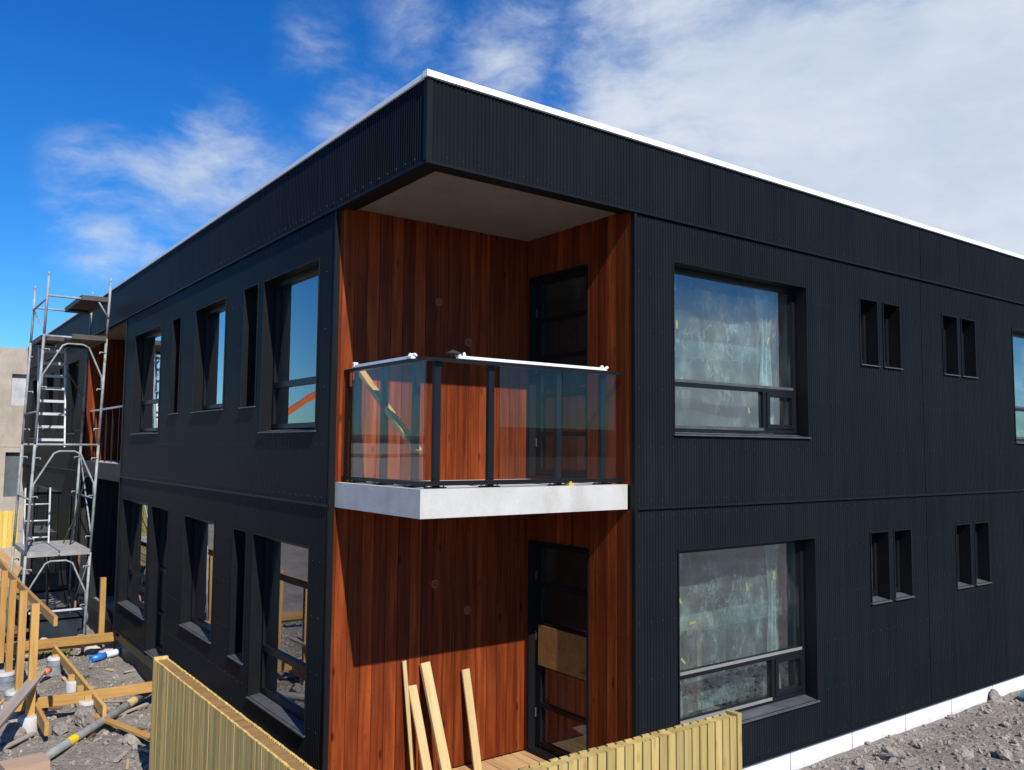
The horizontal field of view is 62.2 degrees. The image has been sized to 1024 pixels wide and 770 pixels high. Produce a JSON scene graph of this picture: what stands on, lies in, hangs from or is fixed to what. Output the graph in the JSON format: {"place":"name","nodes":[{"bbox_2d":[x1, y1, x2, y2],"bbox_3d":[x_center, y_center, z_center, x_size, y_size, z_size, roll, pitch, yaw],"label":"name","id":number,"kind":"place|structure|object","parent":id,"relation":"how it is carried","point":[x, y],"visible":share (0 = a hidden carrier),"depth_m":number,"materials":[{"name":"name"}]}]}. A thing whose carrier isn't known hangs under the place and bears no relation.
{"place":"outdoors","nodes":[
{"label":"outdoors","id":0,"kind":"place"},
{"bbox_2d":[0,566,1023,769],"bbox_3d":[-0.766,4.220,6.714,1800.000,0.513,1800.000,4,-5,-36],"label":"ground","id":1,"kind":"structure","parent":0,"point":[947,755],"depth_m":10.95,"materials":[{"name":"grey gravel"}]},
{"bbox_2d":[0,670,14,689],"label":"concrete pile","id":2,"kind":"object","parent":1,"relation":"on","point":[7,680],"visible":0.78,"depth_m":13.37,"materials":[{"name":"grey concrete"}]},
{"bbox_2d":[0,550,22,612],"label":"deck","id":3,"kind":"structure","parent":1,"relation":"on","point":[5,558],"depth_m":20.11,"materials":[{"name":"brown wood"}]},
{"bbox_2d":[0,511,18,552],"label":"timber fence","id":4,"kind":"object","parent":3,"relation":"on","point":[7,538],"visible":0.82,"depth_m":23.24,"materials":[{"name":"yellow wood"}]},
{"bbox_2d":[0,704,25,724],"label":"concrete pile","id":5,"kind":"object","parent":1,"relation":"on","point":[14,715],"visible":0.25,"depth_m":11.77,"materials":[{"name":"grey concrete"}]},
{"bbox_2d":[0,347,27,565],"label":"concrete building","id":6,"kind":"structure","parent":1,"relation":"on","point":[13,368],"depth_m":27.13,"materials":[{"name":"beige concrete"}]},
{"bbox_2d":[3,452,19,496],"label":"covered window","id":7,"kind":"structure","parent":6,"relation":"in","point":[11,458],"depth_m":27.15,"materials":[{"name":"grey plastic"}]},
{"bbox_2d":[11,374,25,405],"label":"covered window","id":8,"kind":"structure","parent":6,"relation":"in","point":[18,380],"depth_m":27.40,"materials":[{"name":"white plastic"}]},
{"bbox_2d":[0,722,28,743],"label":"rock","id":9,"kind":"object","parent":1,"relation":"on","point":[11,732],"visible":0.73,"depth_m":11.06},
{"bbox_2d":[4,688,25,701],"bbox_3d":[-7.284,4.779,12.447,0.304,0.600,0.304,4,-5,-36],"label":"concrete pile","id":10,"kind":"object","parent":1,"relation":"on","point":[9,694],"visible":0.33,"depth_m":12.34,"materials":[{"name":"grey concrete"}]},
{"bbox_2d":[0,732,36,751],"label":"plank","id":11,"kind":"object","parent":1,"relation":"on","point":[17,741],"visible":1,"depth_m":10.89,"materials":[{"name":"grey wood"}]},
{"bbox_2d":[0,752,49,769],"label":"board offcut","id":12,"kind":"object","parent":1,"relation":"on","point":[39,761],"visible":1,"depth_m":9.81,"materials":[{"name":"beige wood"}]},
{"bbox_2d":[17,714,38,733],"bbox_3d":[-6.518,4.734,11.422,0.260,0.550,0.260,4,-5,-36],"label":"concrete pile","id":13,"kind":"object","parent":1,"relation":"on","point":[29,724],"visible":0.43,"depth_m":11.35,"materials":[{"name":"grey concrete"}]},
{"bbox_2d":[46,557,48,606],"bbox_3d":[-8.981,4.185,16.401,0.046,1.677,1.144,3,-5,-32],"label":"steel tube","id":14,"kind":"object","parent":1,"relation":"on","point":[47,582],"visible":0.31,"depth_m":16.60,"materials":[{"name":"grey metal"}]},
{"bbox_2d":[44,667,51,674],"bbox_3d":[-7.618,4.682,13.808,0.100,0.107,0.355,1,-4,-2],"label":"pipe fitting","id":15,"kind":"object","parent":1,"relation":"on","point":[48,670],"visible":0.45,"depth_m":13.90,"materials":[{"name":"orange plastic"}]},
{"bbox_2d":[42,706,62,708],"bbox_3d":[-6.783,4.746,12.491,0.300,0.023,0.060,6,-6,-14],"label":"wood offcut","id":16,"kind":"object","parent":1,"relation":"on","point":[58,707],"visible":0.57,"depth_m":12.48,"materials":[{"name":"brown wood"}]},
{"bbox_2d":[46,656,62,674],"bbox_3d":[-7.781,4.925,14.435,0.264,0.600,0.264,4,-5,-36],"label":"concrete pile","id":17,"kind":"object","parent":1,"relation":"on","point":[54,664],"visible":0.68,"depth_m":14.35,"materials":[{"name":"grey concrete"}]},
{"bbox_2d":[29,491,80,593],"bbox_3d":[-9.686,3.322,18.006,0.900,2.100,0.060,4,-5,-36],"label":"door frame","id":18,"kind":"object","parent":1,"relation":"on","point":[32,533],"visible":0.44,"depth_m":17.93,"materials":[{"name":"metal"}]},
{"bbox_2d":[40,649,70,658],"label":"weeds","id":19,"kind":"object","parent":1,"relation":"on","point":[66,653],"visible":0.48,"depth_m":15.40,"materials":[{"name":"green plant"}]},
{"bbox_2d":[26,604,85,639],"bbox_3d":[-8.850,4.591,16.407,0.950,0.562,1.200,4,-5,-36],"label":"tarpaulin","id":20,"kind":"object","parent":1,"relation":"on","point":[69,624],"visible":0.48,"depth_m":16.09,"materials":[{"name":"black plastic"}]},
{"bbox_2d":[28,607,84,614],"bbox_3d":[-8.502,4.224,15.880,0.950,0.036,0.040,4,-5,-36],"label":"aluminium profile","id":21,"kind":"object","parent":20,"relation":"on","point":[61,610],"visible":0.55,"depth_m":15.94,"materials":[{"name":"silver metal"}]},
{"bbox_2d":[5,271,111,658],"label":"scaffold tower","id":22,"kind":"structure","parent":1,"relation":"on","point":[84,304],"depth_m":16.11,"materials":[{"name":"metal"}]},
{"bbox_2d":[22,487,50,543],"bbox_3d":[-9.314,2.561,16.641,0.455,1.086,0.160,4,-5,-36],"label":"ladder","id":23,"kind":"object","parent":22,"relation":"on","point":[48,520],"visible":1,"depth_m":16.64,"materials":[{"name":"metal"}]},
{"bbox_2d":[20,571,75,590],"bbox_3d":[-9.338,3.950,17.087,1.000,0.344,0.030,4,-5,-36],"label":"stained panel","id":24,"kind":"object","parent":22,"relation":"attached to","point":[39,584],"visible":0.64,"depth_m":17.04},
{"bbox_2d":[36,346,66,447],"bbox_3d":[-9.170,0.235,16.910,0.505,2.012,0.477,4,-5,-36],"label":"ladder","id":25,"kind":"object","parent":22,"relation":"attached to","point":[54,388],"visible":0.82,"depth_m":16.90,"materials":[{"name":"metal"}]},
{"bbox_2d":[58,570,67,584],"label":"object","id":26,"kind":"object","parent":22,"relation":"attached to","point":[63,577],"visible":0.73,"depth_m":17.17,"materials":[{"name":"black"}]},
{"bbox_2d":[46,476,86,652],"bbox_3d":[-8.588,3.356,16.125,0.403,3.241,0.743,-1,-5,18],"label":"hose","id":27,"kind":"object","parent":22,"relation":"hanging from","point":[71,541],"visible":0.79,"depth_m":16.50,"materials":[{"name":"black rubber"}]},
{"bbox_2d":[60,480,80,608],"bbox_3d":[-8.682,3.382,16.676,0.351,3.006,0.524,4,-5,-36],"label":"hose","id":28,"kind":"object","parent":22,"relation":"hanging from","point":[63,543],"visible":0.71,"depth_m":16.68,"materials":[{"name":"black rubber"}]},
{"bbox_2d":[52,721,68,735],"bbox_3d":[-6.013,4.587,11.289,0.212,0.182,0.367,4,-5,-36],"label":"rock","id":29,"kind":"object","parent":1,"relation":"on","point":[59,728],"visible":0.9,"depth_m":11.22,"materials":[{"name":"grey stone"}]},
{"bbox_2d":[65,681,76,693],"bbox_3d":[-6.831,4.871,13.210,0.220,0.540,0.220,4,-5,-36],"label":"concrete pile","id":30,"kind":"object","parent":1,"relation":"on","point":[71,686],"visible":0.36,"depth_m":13.13,"materials":[{"name":"grey concrete"}]},
{"bbox_2d":[70,555,80,649],"bbox_3d":[-8.535,4.179,16.605,0.046,1.726,1.168,2,-5,-23],"label":"steel tube","id":31,"kind":"object","parent":1,"relation":"on","point":[77,580],"visible":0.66,"depth_m":16.76,"materials":[{"name":"metal"}]},
{"bbox_2d":[0,559,151,735],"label":"deck frame","id":32,"kind":"object","parent":1,"relation":"on","point":[31,704],"visible":0.91,"depth_m":12.52,"materials":[{"name":"brown wood"}]},
{"bbox_2d":[0,670,45,727],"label":"plank","id":33,"kind":"object","parent":32,"relation":"on","point":[14,702],"visible":0.93,"depth_m":10.94,"materials":[{"name":"grey wood"}]},
{"bbox_2d":[74,705,95,727],"bbox_3d":[-5.857,4.625,11.734,0.347,0.366,0.336,4,-5,-36],"label":"rock","id":34,"kind":"object","parent":1,"relation":"on","point":[83,716],"visible":0.64,"depth_m":11.62,"materials":[{"name":"grey stone"}]},
{"bbox_2d":[77,700,96,712],"bbox_3d":[-6.051,4.778,12.086,0.264,0.570,0.264,4,-5,-36],"label":"concrete pile","id":35,"kind":"object","parent":1,"relation":"on","point":[88,703],"visible":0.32,"depth_m":12.02,"materials":[{"name":"grey concrete"}]},
{"bbox_2d":[84,645,100,654],"bbox_3d":[-7.846,4.964,15.851,0.332,0.234,0.166,1,-4,-12],"label":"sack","id":36,"kind":"object","parent":1,"relation":"on","point":[91,650],"visible":0.68,"depth_m":15.81,"materials":[{"name":"white plastic"}]},
{"bbox_2d":[98,577,106,633],"bbox_3d":[-7.798,4.261,16.147,0.102,1.180,0.098,4,-5,-36],"label":"timber post","id":37,"kind":"object","parent":1,"relation":"on","point":[102,606],"visible":0.86,"depth_m":16.11,"materials":[{"name":"brown wood"}]},
{"bbox_2d":[89,649,120,662],"bbox_3d":[-7.231,4.846,15.281,0.120,0.140,0.782,-2,-5,27],"label":"water pipe","id":38,"kind":"object","parent":1,"relation":"on","point":[104,655],"visible":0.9,"depth_m":15.13,"materials":[{"name":"blue plastic"}]},
{"bbox_2d":[97,646,113,653],"bbox_3d":[-7.533,4.950,15.799,0.345,0.188,0.234,4,-5,-36],"label":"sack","id":39,"kind":"object","parent":1,"relation":"on","point":[105,649],"visible":0.52,"depth_m":15.75,"materials":[{"name":"white plastic"}]},
{"bbox_2d":[104,700,123,701],"bbox_3d":[-6.050,4.804,12.896,0.314,0.024,0.024,-4,-5,6],"label":"wood offcut","id":40,"kind":"object","parent":1,"relation":"on","point":[114,701],"visible":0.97,"depth_m":12.88,"materials":[{"name":"wood"}]},
{"bbox_2d":[113,751,128,761],"bbox_3d":[-4.854,4.611,10.541,0.062,0.016,0.362,1,-6,-6],"label":"wood offcut","id":41,"kind":"object","parent":1,"relation":"on","point":[120,756],"visible":1,"depth_m":10.52,"materials":[{"name":"grey wood"}]},
{"bbox_2d":[113,703,148,718],"bbox_3d":[-5.501,4.672,12.146,0.060,0.025,0.795,-1,-5,18],"label":"board","id":42,"kind":"object","parent":1,"relation":"on","point":[134,708],"visible":0.76,"depth_m":12.24,"materials":[{"name":"grey wood"}]},
{"bbox_2d":[122,733,140,745],"bbox_3d":[-4.949,4.627,11.034,0.218,0.181,0.230,4,-5,-36],"label":"rock","id":43,"kind":"object","parent":1,"relation":"on","point":[129,739],"visible":0.82,"depth_m":11.01,"materials":[{"name":"grey stone"}]},
{"bbox_2d":[132,741,142,747],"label":"stone","id":44,"kind":"object","parent":1,"relation":"on","point":[137,744],"visible":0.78,"depth_m":10.87,"materials":[{"name":"grey stone"}]},
{"bbox_2d":[136,747,149,752],"bbox_3d":[-4.684,4.625,10.769,0.271,0.026,0.050,-7,-8,35],"label":"wood offcut","id":45,"kind":"object","parent":1,"relation":"on","point":[143,749],"visible":0.95,"depth_m":10.73,"materials":[{"name":"wood"}]},
{"bbox_2d":[149,655,314,769],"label":"timber fence","id":46,"kind":"object","parent":1,"relation":"on","point":[196,724],"visible":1,"depth_m":8.19,"materials":[{"name":"beige wood"}]},
{"bbox_2d":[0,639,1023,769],"bbox_3d":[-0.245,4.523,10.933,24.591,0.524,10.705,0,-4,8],"label":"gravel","id":47,"kind":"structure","parent":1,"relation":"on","point":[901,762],"depth_m":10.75,"materials":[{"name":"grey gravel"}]},
{"bbox_2d":[8,710,56,722],"bbox_3d":[-6.703,4.640,11.876,0.100,0.027,0.613,-3,-5,38],"label":"board","id":48,"kind":"object","parent":47,"relation":"on","point":[45,713],"visible":0.47,"depth_m":11.98,"materials":[{"name":"grey wood"}]},
{"bbox_2d":[44,692,151,758],"bbox_3d":[-5.573,4.580,11.655,0.120,0.166,3.434,0,-4,2],"label":"drain pipe","id":49,"kind":"object","parent":47,"relation":"on","point":[62,746],"visible":0.84,"depth_m":11.23,"materials":[{"name":"grey plastic"}]},
{"bbox_2d":[93,713,149,740],"bbox_3d":[-5.249,4.560,11.366,1.644,0.041,0.100,-2,-5,37],"label":"plank","id":50,"kind":"object","parent":49,"relation":"on","point":[128,728],"visible":0.73,"depth_m":11.24,"materials":[{"name":"brown wood"}]},
{"bbox_2d":[20,69,1023,769],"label":"apartment building","id":51,"kind":"structure","parent":1,"relation":"on","point":[300,549],"depth_m":9.85,"materials":[{"name":"dark corrugated metal cladding"},{"name":"glass"},{"name":"stained wood"}]},
{"bbox_2d":[29,379,36,438],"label":"window","id":52,"kind":"structure","parent":51,"relation":"in","point":[34,385],"depth_m":26.22,"materials":[{"name":"black glass"}]},
{"bbox_2d":[44,371,54,425],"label":"window","id":53,"kind":"structure","parent":51,"relation":"in","point":[49,380],"depth_m":23.98,"materials":[{"name":"black glass"}]},
{"bbox_2d":[57,368,62,425],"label":"window","id":54,"kind":"structure","parent":51,"relation":"in","point":[61,370],"depth_m":22.11,"materials":[{"name":"black glass"}]},
{"bbox_2d":[66,359,78,433],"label":"window","id":55,"kind":"structure","parent":51,"relation":"in","point":[73,367],"depth_m":21.07,"materials":[{"name":"black glass"}]},
{"bbox_2d":[117,498,148,619],"bbox_3d":[-6.501,2.968,14.791,0.239,1.886,1.904,4,-5,-36],"label":"window","id":56,"kind":"structure","parent":51,"relation":"in","point":[134,531],"depth_m":15.31,"materials":[{"name":"black glass"}]},
{"bbox_2d":[130,325,161,434],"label":"window","id":57,"kind":"structure","parent":51,"relation":"in","point":[148,344],"depth_m":15.21,"materials":[{"name":"black glass"}]},
{"bbox_2d":[144,505,168,658],"bbox_3d":[-5.514,3.114,13.430,0.239,2.346,1.084,4,-5,-36],"label":"window","id":58,"kind":"structure","parent":51,"relation":"in","point":[159,526],"depth_m":13.79,"materials":[{"name":"black glass"}]},
{"bbox_2d":[168,316,181,414],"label":"window","id":59,"kind":"structure","parent":51,"relation":"in","point":[177,323],"depth_m":13.36,"materials":[{"name":"black glass"}]},
{"bbox_2d":[179,515,214,643],"bbox_3d":[-4.273,2.641,11.777,0.239,1.574,1.444,4,-5,-36],"label":"window","id":60,"kind":"structure","parent":51,"relation":"in","point":[198,534],"depth_m":12.18,"materials":[{"name":"black glass"}]},
{"bbox_2d":[190,297,226,412],"bbox_3d":[-4.138,-0.376,11.855,0.239,1.504,1.414,4,-5,-36],"label":"window","id":61,"kind":"structure","parent":51,"relation":"in","point":[210,321],"depth_m":12.28,"materials":[{"name":"black glass"}]},
{"bbox_2d":[227,528,246,664],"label":"window","id":62,"kind":"structure","parent":51,"relation":"in","point":[239,544],"depth_m":10.57,"materials":[{"name":"black glass"}]},
{"bbox_2d":[238,283,258,408],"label":"window","id":63,"kind":"structure","parent":51,"relation":"in","point":[249,336],"depth_m":10.70,"materials":[{"name":"black glass"}]},
{"bbox_2d":[246,533,309,737],"bbox_3d":[-2.498,2.655,9.352,0.239,1.901,1.684,4,-5,-36],"label":"window","id":64,"kind":"structure","parent":51,"relation":"in","point":[260,648],"depth_m":9.95,"materials":[{"name":"black metal"}]},
{"bbox_2d":[257,258,319,432],"bbox_3d":[-2.418,-0.374,9.506,0.239,1.816,1.649,4,-5,-36],"label":"window","id":65,"kind":"structure","parent":51,"relation":"in","point":[270,386],"depth_m":10.10,"materials":[{"name":"black metal"}]},
{"bbox_2d":[352,353,416,367],"bbox_3d":[-1.203,-0.228,7.910,0.073,0.055,1.179,4,-5,-36],"label":"packing strip","id":66,"kind":"object","parent":51,"relation":"on","point":[409,356],"visible":0.99,"depth_m":7.81,"materials":[{"name":"white plastic"}]},
{"bbox_2d":[359,371,422,454],"bbox_3d":[-1.177,0.217,7.986,0.078,0.050,1.463,4,29,-36],"label":"brace timber","id":67,"kind":"object","parent":51,"relation":"attached to","point":[391,414],"visible":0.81,"depth_m":7.89,"materials":[{"name":"brown wood"}]},
{"bbox_2d":[446,350,462,356],"bbox_3d":[-0.491,-0.270,7.406,0.209,0.071,0.047,4,-5,-36],"label":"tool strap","id":68,"kind":"object","parent":51,"relation":"attached to","point":[453,352],"visible":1,"depth_m":7.37,"materials":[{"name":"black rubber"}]},
{"bbox_2d":[452,751,548,769],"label":"terrace deck","id":69,"kind":"structure","parent":51,"relation":"attached to","point":[516,760],"depth_m":9.20,"materials":[{"name":"beige wood"}]},
{"bbox_2d":[402,660,414,769],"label":"plank","id":70,"kind":"object","parent":69,"relation":"on","point":[408,715],"visible":1,"depth_m":8.63,"materials":[{"name":"brown wood"}]},
{"bbox_2d":[408,685,431,769],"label":"plank","id":71,"kind":"object","parent":69,"relation":"on","point":[420,730],"visible":1,"depth_m":8.55,"materials":[{"name":"brown wood"}]},
{"bbox_2d":[419,661,451,769],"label":"plank","id":72,"kind":"object","parent":69,"relation":"on","point":[435,717],"visible":1,"depth_m":8.66,"materials":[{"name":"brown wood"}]},
{"bbox_2d":[461,668,481,769],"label":"plank","id":73,"kind":"object","parent":69,"relation":"on","point":[472,723],"visible":1,"depth_m":9.02,"materials":[{"name":"brown wood"}]},
{"bbox_2d":[455,352,608,370],"bbox_3d":[0.230,-0.215,7.941,1.804,0.065,0.068,4,-5,-36],"label":"packing strip","id":74,"kind":"object","parent":51,"relation":"attached to","point":[465,357],"visible":1,"depth_m":7.87,"materials":[{"name":"white plastic"}]},
{"bbox_2d":[528,264,587,478],"bbox_3d":[0.567,-0.114,9.494,0.176,2.318,1.038,4,-5,-36],"label":"balcony door","id":75,"kind":"structure","parent":51,"relation":"in","point":[538,319],"depth_m":9.80,"materials":[{"name":"black metal"}]},
{"bbox_2d":[527,540,588,759],"bbox_3d":[0.552,2.903,9.253,0.176,2.333,1.033,4,-5,-36],"label":"balcony door","id":76,"kind":"structure","parent":51,"relation":"in","point":[557,656],"depth_m":9.43,"materials":[{"name":"black metal"}]},
{"bbox_2d":[680,578,713,718],"bbox_3d":[1.708,3.299,10.279,1.400,1.780,0.700,4,-5,-36],"label":"curtain","id":77,"kind":"object","parent":51,"relation":"on","point":[695,597],"visible":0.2,"depth_m":10.34,"materials":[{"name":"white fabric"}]},
{"bbox_2d":[674,275,773,433],"bbox_3d":[2.361,-0.328,9.848,2.230,1.760,0.165,4,-5,-36],"label":"plastic sheet","id":78,"kind":"object","parent":51,"relation":"hanging from","point":[764,380],"visible":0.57,"depth_m":10.31,"materials":[{"name":"plastic"}]},
{"bbox_2d":[680,571,774,663],"bbox_3d":[2.385,2.704,9.661,2.260,1.845,0.172,4,-5,-36],"label":"plastic sheet","id":79,"kind":"object","parent":51,"relation":"hanging from","point":[682,660],"visible":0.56,"depth_m":9.82,"materials":[{"name":"plastic"}]},
{"bbox_2d":[673,261,810,438],"bbox_3d":[2.546,-0.325,9.586,2.344,1.826,0.269,4,-5,-36],"label":"window","id":80,"kind":"structure","parent":51,"relation":"in","point":[796,394],"depth_m":10.02,"materials":[{"name":"black metal"}]},
{"bbox_2d":[677,537,820,724],"bbox_3d":[2.577,2.702,9.400,2.384,1.901,0.269,4,-5,-36],"label":"window","id":81,"kind":"structure","parent":51,"relation":"in","point":[806,689],"depth_m":9.89,"materials":[{"name":"black metal"}]},
{"bbox_2d":[859,298,880,366],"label":"window","id":82,"kind":"structure","parent":51,"relation":"in","point":[868,309],"depth_m":11.20,"materials":[{"name":"black glass"}]},
{"bbox_2d":[869,531,892,604],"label":"window","id":83,"kind":"structure","parent":51,"relation":"in","point":[880,585],"depth_m":11.05,"materials":[{"name":"black glass"}]},
{"bbox_2d":[881,302,902,369],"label":"window","id":84,"kind":"structure","parent":51,"relation":"in","point":[891,321],"depth_m":11.51,"materials":[{"name":"black glass"}]},
{"bbox_2d":[893,529,914,600],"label":"window","id":85,"kind":"structure","parent":51,"relation":"in","point":[903,567],"depth_m":11.37,"materials":[{"name":"black glass"}]},
{"bbox_2d":[941,314,960,375],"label":"window","id":86,"kind":"structure","parent":51,"relation":"in","point":[949,324],"depth_m":12.43,"materials":[{"name":"black glass"}]},
{"bbox_2d":[955,523,973,588],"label":"window","id":87,"kind":"structure","parent":51,"relation":"in","point":[963,552],"depth_m":12.32,"materials":[{"name":"black glass"}]},
{"bbox_2d":[960,318,977,377],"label":"window","id":88,"kind":"structure","parent":51,"relation":"in","point":[967,326],"depth_m":12.74,"materials":[{"name":"black glass"}]},
{"bbox_2d":[974,522,991,585],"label":"window","id":89,"kind":"structure","parent":51,"relation":"in","point":[981,539],"depth_m":12.65,"materials":[{"name":"black glass"}]},
{"bbox_2d":[1011,328,1023,443],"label":"window","id":90,"kind":"structure","parent":51,"relation":"in","point":[1018,333],"depth_m":13.53,"materials":[{"name":"black glass"}]},
{"bbox_2d":[513,709,741,769],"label":"timber fence","id":91,"kind":"object","parent":1,"relation":"on","point":[714,742],"visible":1,"depth_m":7.24,"materials":[{"name":"beige wood"}]},
{"bbox_2d":[853,758,859,765],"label":"stone","id":92,"kind":"object","parent":1,"relation":"on","point":[856,761],"visible":1,"depth_m":9.77,"materials":[{"name":"grey stone"}]},
{"bbox_2d":[862,763,874,769],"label":"stone","id":93,"kind":"object","parent":1,"relation":"on","point":[868,766],"visible":1,"depth_m":9.56,"materials":[{"name":"grey stone"}]},
{"bbox_2d":[879,746,906,760],"bbox_3d":[4.441,4.322,9.911,0.175,0.199,0.285,4,-5,-36],"label":"rock","id":94,"kind":"object","parent":1,"relation":"on","point":[886,753],"visible":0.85,"depth_m":9.88,"materials":[{"name":"grey stone"}]},
{"bbox_2d":[947,714,955,719],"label":"rock","id":95,"kind":"object","parent":1,"relation":"on","point":[951,716],"visible":1,"depth_m":11.56,"materials":[{"name":"grey stone"}]},
{"bbox_2d":[958,749,973,759],"bbox_3d":[5.295,4.316,9.893,0.176,0.126,0.105,0,-4,12],"label":"stone","id":96,"kind":"object","parent":1,"relation":"on","point":[966,753],"visible":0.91,"depth_m":9.87,"materials":[{"name":"grey stone"}]},
{"bbox_2d":[989,689,1003,703],"bbox_3d":[7.037,4.577,12.367,0.201,0.272,0.189,2,-4,-14],"label":"rock","id":97,"kind":"object","parent":1,"relation":"on","point":[995,696],"visible":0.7,"depth_m":12.31,"materials":[{"name":"grey stone"}]},
{"bbox_2d":[995,745,1012,760],"bbox_3d":[5.732,4.305,9.874,0.175,0.188,0.242,-3,-5,38],"label":"rock","id":98,"kind":"object","parent":1,"relation":"on","point":[1003,752],"visible":0.91,"depth_m":9.81,"materials":[{"name":"grey stone"}]},
{"bbox_2d":[1000,721,1011,727],"bbox_3d":[6.567,4.523,11.294,0.110,0.097,0.148,4,-5,-36],"label":"stone","id":99,"kind":"object","parent":1,"relation":"on","point":[1005,724],"visible":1,"depth_m":11.26,"materials":[{"name":"grey stone"}]},
{"bbox_2d":[1009,764,1017,768],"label":"stone","id":100,"kind":"object","parent":1,"relation":"on","point":[1013,766],"visible":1,"depth_m":9.55,"materials":[{"name":"grey stone"}]},
{"bbox_2d":[1010,738,1018,743],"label":"stone","id":101,"kind":"object","parent":1,"relation":"on","point":[1013,741],"visible":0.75,"depth_m":10.50,"materials":[{"name":"grey stone"}]},
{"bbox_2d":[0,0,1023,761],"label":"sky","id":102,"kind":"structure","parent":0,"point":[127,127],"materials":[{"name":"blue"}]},
{"bbox_2d":[566,481,573,485],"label":"spacer block","id":103,"kind":"structure","parent":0,"point":[570,483],"depth_m":8.05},
{"label":"board","id":104,"kind":"object","parent":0,"visible":0},
{"bbox_2d":[5,628,29,635],"bbox_3d":[-9.521,4.685,15.941,1.158,0.044,0.160,-2,-1,-41],"label":"board","id":105,"kind":"object","parent":104,"relation":"on","point":[27,630],"visible":0.17,"depth_m":16.11,"materials":[{"name":"brown wood"}]}
]}

